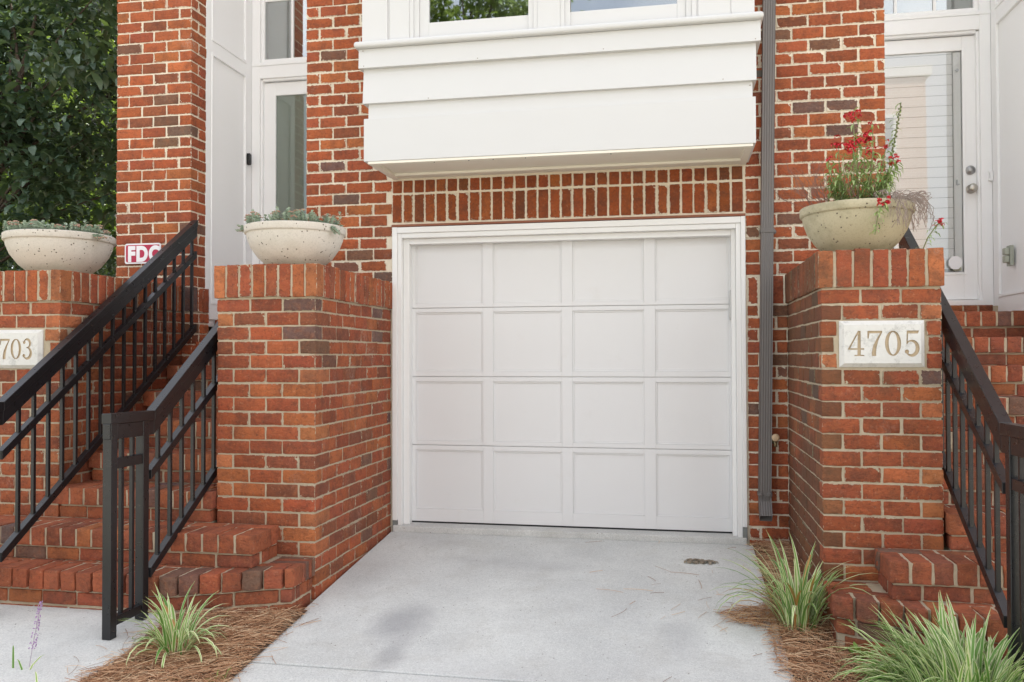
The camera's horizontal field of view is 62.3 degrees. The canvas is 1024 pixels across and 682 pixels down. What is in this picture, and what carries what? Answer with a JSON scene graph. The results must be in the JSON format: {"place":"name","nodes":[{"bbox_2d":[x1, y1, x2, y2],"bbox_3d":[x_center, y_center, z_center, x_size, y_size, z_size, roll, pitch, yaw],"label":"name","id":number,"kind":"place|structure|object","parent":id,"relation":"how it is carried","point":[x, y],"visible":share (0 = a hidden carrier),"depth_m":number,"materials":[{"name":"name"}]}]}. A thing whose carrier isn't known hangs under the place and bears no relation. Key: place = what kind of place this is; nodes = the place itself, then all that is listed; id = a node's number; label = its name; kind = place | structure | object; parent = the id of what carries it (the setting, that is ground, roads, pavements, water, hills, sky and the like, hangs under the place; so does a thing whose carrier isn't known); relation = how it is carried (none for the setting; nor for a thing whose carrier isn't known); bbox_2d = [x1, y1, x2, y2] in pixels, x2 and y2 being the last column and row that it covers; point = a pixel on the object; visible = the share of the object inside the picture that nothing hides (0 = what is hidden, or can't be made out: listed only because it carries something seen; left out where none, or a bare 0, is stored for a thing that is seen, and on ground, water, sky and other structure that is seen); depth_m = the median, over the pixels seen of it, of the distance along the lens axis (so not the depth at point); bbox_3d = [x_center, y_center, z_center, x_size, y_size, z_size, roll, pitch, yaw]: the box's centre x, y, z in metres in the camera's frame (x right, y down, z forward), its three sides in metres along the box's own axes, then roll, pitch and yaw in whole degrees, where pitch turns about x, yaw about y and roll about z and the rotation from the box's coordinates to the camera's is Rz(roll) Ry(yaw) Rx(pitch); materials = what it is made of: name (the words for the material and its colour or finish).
{"place":"outdoors","nodes":[
{"label":"outdoors","id":0,"kind":"place"},
{"bbox_2d":[0,604,166,681],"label":"walkway","id":1,"kind":"structure","parent":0,"point":[65,636],"depth_m":4.01,"materials":[{"name":"concrete"}]},
{"bbox_2d":[12,601,42,681],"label":"liriope","id":2,"kind":"object","parent":1,"relation":"on","point":[20,665],"visible":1,"depth_m":3.73,"materials":[{"name":"plant"}]},
{"bbox_2d":[66,601,320,681],"bbox_3d":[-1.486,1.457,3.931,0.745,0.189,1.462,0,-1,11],"label":"pine straw","id":3,"kind":"object","parent":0,"point":[239,630],"visible":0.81,"depth_m":3.92,"materials":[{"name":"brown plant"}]},
{"bbox_2d":[119,581,228,668],"bbox_3d":[-1.557,1.303,3.957,0.499,0.309,0.564,0,-1,-14],"label":"liriope","id":4,"kind":"object","parent":3,"relation":"on","point":[172,632],"visible":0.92,"depth_m":3.94,"materials":[{"name":"green plant"}]},
{"bbox_2d":[229,663,506,681],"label":"driveway","id":5,"kind":"structure","parent":0,"point":[257,672],"depth_m":3.79,"materials":[{"name":"concrete"}]},
{"bbox_2d":[250,532,794,681],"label":"driveway","id":6,"kind":"structure","parent":0,"point":[511,608],"depth_m":4.45,"materials":[{"name":"concrete"}]},
{"bbox_2d":[585,541,758,681],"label":"pine straw","id":7,"kind":"object","parent":6,"relation":"on","point":[674,607],"visible":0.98,"depth_m":4.71,"materials":[{"name":"brown plant"}]},
{"bbox_2d":[684,558,717,564],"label":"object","id":8,"kind":"object","parent":6,"relation":"on","point":[697,561],"visible":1,"depth_m":5.20,"materials":[{"name":"grey metal"}]},
{"bbox_2d":[713,536,900,681],"bbox_3d":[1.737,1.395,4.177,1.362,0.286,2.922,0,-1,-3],"label":"pine straw","id":9,"kind":"object","parent":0,"point":[769,615],"visible":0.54,"depth_m":4.02,"materials":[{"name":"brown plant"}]},
{"bbox_2d":[708,530,876,636],"bbox_3d":[1.406,1.193,4.207,0.793,0.470,0.780,-1,-1,32],"label":"liriope","id":10,"kind":"object","parent":9,"relation":"on","point":[800,602],"visible":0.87,"depth_m":4.17,"materials":[{"name":"green plant"}]},
{"bbox_2d":[848,642,873,660],"bbox_3d":[1.560,1.404,3.821,0.111,0.080,0.118,0,-1,-31],"label":"weed","id":11,"kind":"object","parent":9,"relation":"on","point":[859,649],"visible":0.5,"depth_m":3.81,"materials":[{"name":"green plant"}]},
{"bbox_2d":[828,592,1023,681],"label":"liriope","id":12,"kind":"object","parent":9,"relation":"on","point":[943,654],"visible":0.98,"depth_m":3.46,"materials":[{"name":"green plant"}]},
{"bbox_3d":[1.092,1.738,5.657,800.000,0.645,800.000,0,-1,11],"label":"ground","id":13,"kind":"structure","parent":0,"visible":0},
{"bbox_2d":[0,0,117,270],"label":"broadleaf tree","id":14,"kind":"object","parent":13,"relation":"on","point":[32,159],"visible":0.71,"depth_m":9.42,"materials":[{"name":"green plant"}]},
{"bbox_2d":[0,14,117,274],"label":"broadleaf tree","id":15,"kind":"object","parent":13,"relation":"on","point":[99,205],"visible":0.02,"depth_m":14.60,"materials":[{"name":"green plant"}]},
{"bbox_2d":[0,0,117,270],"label":"broadleaf tree","id":16,"kind":"object","parent":13,"relation":"on","point":[30,9],"visible":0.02,"depth_m":19.47,"materials":[{"name":"green plant"}]},
{"bbox_2d":[1,249,116,276],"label":"shrub","id":17,"kind":"object","parent":13,"relation":"on","point":[109,269],"depth_m":10.46,"materials":[{"name":"green plant"}]},
{"bbox_2d":[0,269,181,516],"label":"brick pillar","id":18,"kind":"structure","parent":13,"relation":"on","point":[43,313],"depth_m":5.15,"materials":[{"name":"brick"}]},
{"bbox_2d":[1,229,115,273],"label":"planter bowl","id":19,"kind":"object","parent":18,"relation":"on","point":[51,249],"visible":0.88,"depth_m":5.30,"materials":[{"name":"concrete"}]},
{"bbox_2d":[0,219,110,238],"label":"sedum","id":20,"kind":"object","parent":19,"relation":"on","point":[73,226],"visible":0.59,"depth_m":5.32,"materials":[{"name":"green plant"}]},
{"bbox_2d":[0,320,314,615],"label":"brick stairs","id":21,"kind":"structure","parent":13,"relation":"on","point":[52,561],"depth_m":4.60,"materials":[{"name":"brick"}]},
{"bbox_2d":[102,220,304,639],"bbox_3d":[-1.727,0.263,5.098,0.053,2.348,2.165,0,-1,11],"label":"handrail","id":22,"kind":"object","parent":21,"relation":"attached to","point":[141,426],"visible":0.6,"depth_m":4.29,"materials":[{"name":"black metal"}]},
{"bbox_2d":[214,263,391,602],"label":"brick pillar","id":23,"kind":"structure","parent":13,"relation":"on","point":[304,413],"depth_m":4.87,"materials":[{"name":"red brick"}]},
{"bbox_2d":[244,220,345,264],"bbox_3d":[-1.312,-0.560,5.137,0.600,0.250,0.600,0,-1,11],"label":"planter bowl","id":24,"kind":"object","parent":23,"relation":"on","point":[286,242],"visible":0.84,"depth_m":4.92,"materials":[{"name":"concrete"}]},
{"bbox_2d":[235,206,344,234],"bbox_3d":[-1.311,-0.698,5.115,0.587,0.162,0.619,0,-1,-31],"label":"sedum","id":25,"kind":"object","parent":24,"relation":"in","point":[288,214],"visible":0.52,"depth_m":4.92,"materials":[{"name":"green plant"}]},
{"bbox_2d":[116,0,1023,544],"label":"townhouse","id":26,"kind":"structure","parent":13,"relation":"on","point":[550,216],"depth_m":5.90,"materials":[{"name":"brick"}]},
{"bbox_2d":[0,220,197,561],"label":"handrail","id":27,"kind":"object","parent":26,"relation":"attached to","point":[20,393],"visible":0.95,"depth_m":5.19,"materials":[{"name":"black metal"}]},
{"bbox_2d":[125,243,160,263],"bbox_3d":[-2.799,-0.663,6.426,0.303,0.154,0.008,0,-1,11],"label":"wall sign","id":28,"kind":"object","parent":26,"relation":"attached to","point":[140,253],"visible":0.71,"depth_m":6.43,"materials":[{"name":"red metal"}]},
{"bbox_2d":[247,153,250,164],"bbox_3d":[-2.237,-1.546,7.216,0.027,0.100,0.046,0,-1,11],"label":"video doorbell","id":29,"kind":"object","parent":26,"relation":"attached to","point":[248,158],"visible":1,"depth_m":7.20,"materials":[{"name":"black plastic"}]},
{"bbox_2d":[261,0,306,61],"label":"transom window","id":30,"kind":"structure","parent":26,"relation":"in","point":[283,22],"depth_m":7.31,"materials":[{"name":"paint"}]},
{"bbox_2d":[264,81,306,220],"bbox_3d":[-1.774,-1.255,7.272,0.774,1.956,0.048,0,-1,11],"label":"window","id":31,"kind":"structure","parent":26,"relation":"in","point":[285,130],"depth_m":7.31,"materials":[{"name":"paint"}]},
{"bbox_2d":[354,0,763,179],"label":"bay window","id":32,"kind":"structure","parent":26,"relation":"in","point":[551,88],"depth_m":5.35,"materials":[{"name":"paint"}]},
{"bbox_2d":[412,237,731,532],"bbox_3d":[0.376,0.264,5.926,2.310,2.074,0.110,0,-1,11],"label":"garage door","id":33,"kind":"structure","parent":26,"relation":"in","point":[568,384],"depth_m":5.92,"materials":[{"name":"paint"}]},
{"bbox_2d":[757,0,775,520],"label":"downspout","id":34,"kind":"object","parent":26,"relation":"attached to","point":[767,231],"visible":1,"depth_m":5.51,"materials":[{"name":"grey paint"}]},
{"bbox_2d":[772,434,779,446],"bbox_3d":[1.708,0.642,5.505,0.052,0.086,0.105,0,-1,11],"label":"hose tap","id":35,"kind":"object","parent":26,"relation":"attached to","point":[775,438],"visible":0.95,"depth_m":5.46,"materials":[{"name":"beige metal"}]},
{"bbox_2d":[883,0,977,16],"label":"transom window","id":36,"kind":"structure","parent":26,"relation":"in","point":[891,7],"depth_m":6.37,"materials":[{"name":"paint"}]},
{"bbox_2d":[884,36,977,299],"bbox_3d":[3.050,-1.284,6.315,0.789,1.956,0.117,0,-1,11],"label":"entry door","id":37,"kind":"structure","parent":26,"relation":"in","point":[932,79],"depth_m":6.32,"materials":[{"name":"paint"}]},
{"bbox_2d":[988,171,992,180],"bbox_3d":[3.491,-1.204,6.181,0.026,0.070,0.026,0,-1,11],"label":"contact sensor","id":38,"kind":"object","parent":26,"relation":"attached to","point":[990,175],"visible":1,"depth_m":6.17,"materials":[{"name":"paint"}]},
{"bbox_2d":[1002,245,1013,265],"bbox_3d":[3.417,-0.588,5.842,0.054,0.140,0.070,0,-1,11],"label":"outdoor outlet","id":39,"kind":"object","parent":26,"relation":"attached to","point":[1008,253],"visible":1,"depth_m":5.82,"materials":[{"name":"white plastic"}]},
{"bbox_2d":[785,247,944,623],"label":"brick pillar","id":40,"kind":"structure","parent":13,"relation":"on","point":[865,437],"depth_m":4.23,"materials":[{"name":"brick"}]},
{"bbox_2d":[799,198,914,251],"bbox_3d":[1.845,-0.584,4.544,0.574,0.262,0.574,0,-1,11],"label":"planter bowl","id":41,"kind":"object","parent":40,"relation":"on","point":[846,224],"visible":0.79,"depth_m":4.35,"materials":[{"name":"concrete"}]},
{"bbox_2d":[770,152,934,231],"bbox_3d":[1.750,-0.774,4.399,0.804,0.446,0.454,-1,-1,25],"label":"dried plant","id":42,"kind":"object","parent":41,"relation":"in","point":[920,199],"visible":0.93,"depth_m":4.38,"materials":[{"name":"grey plant"}]},
{"bbox_2d":[818,103,946,248],"bbox_3d":[1.887,-0.846,4.431,0.433,0.834,0.613,0,-1,-19],"label":"snapdragon","id":43,"kind":"object","parent":41,"relation":"in","point":[837,186],"visible":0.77,"depth_m":4.46,"materials":[{"name":"green plant"}]},
{"bbox_2d":[823,311,1023,661],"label":"brick stairs","id":44,"kind":"structure","parent":13,"relation":"on","point":[914,581],"depth_m":3.99,"materials":[{"name":"brick"}]},
{"bbox_2d":[891,196,1023,681],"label":"handrail","id":45,"kind":"object","parent":44,"relation":"on","point":[1008,436],"visible":0.67,"depth_m":3.72,"materials":[{"name":"black metal"}]}
]}

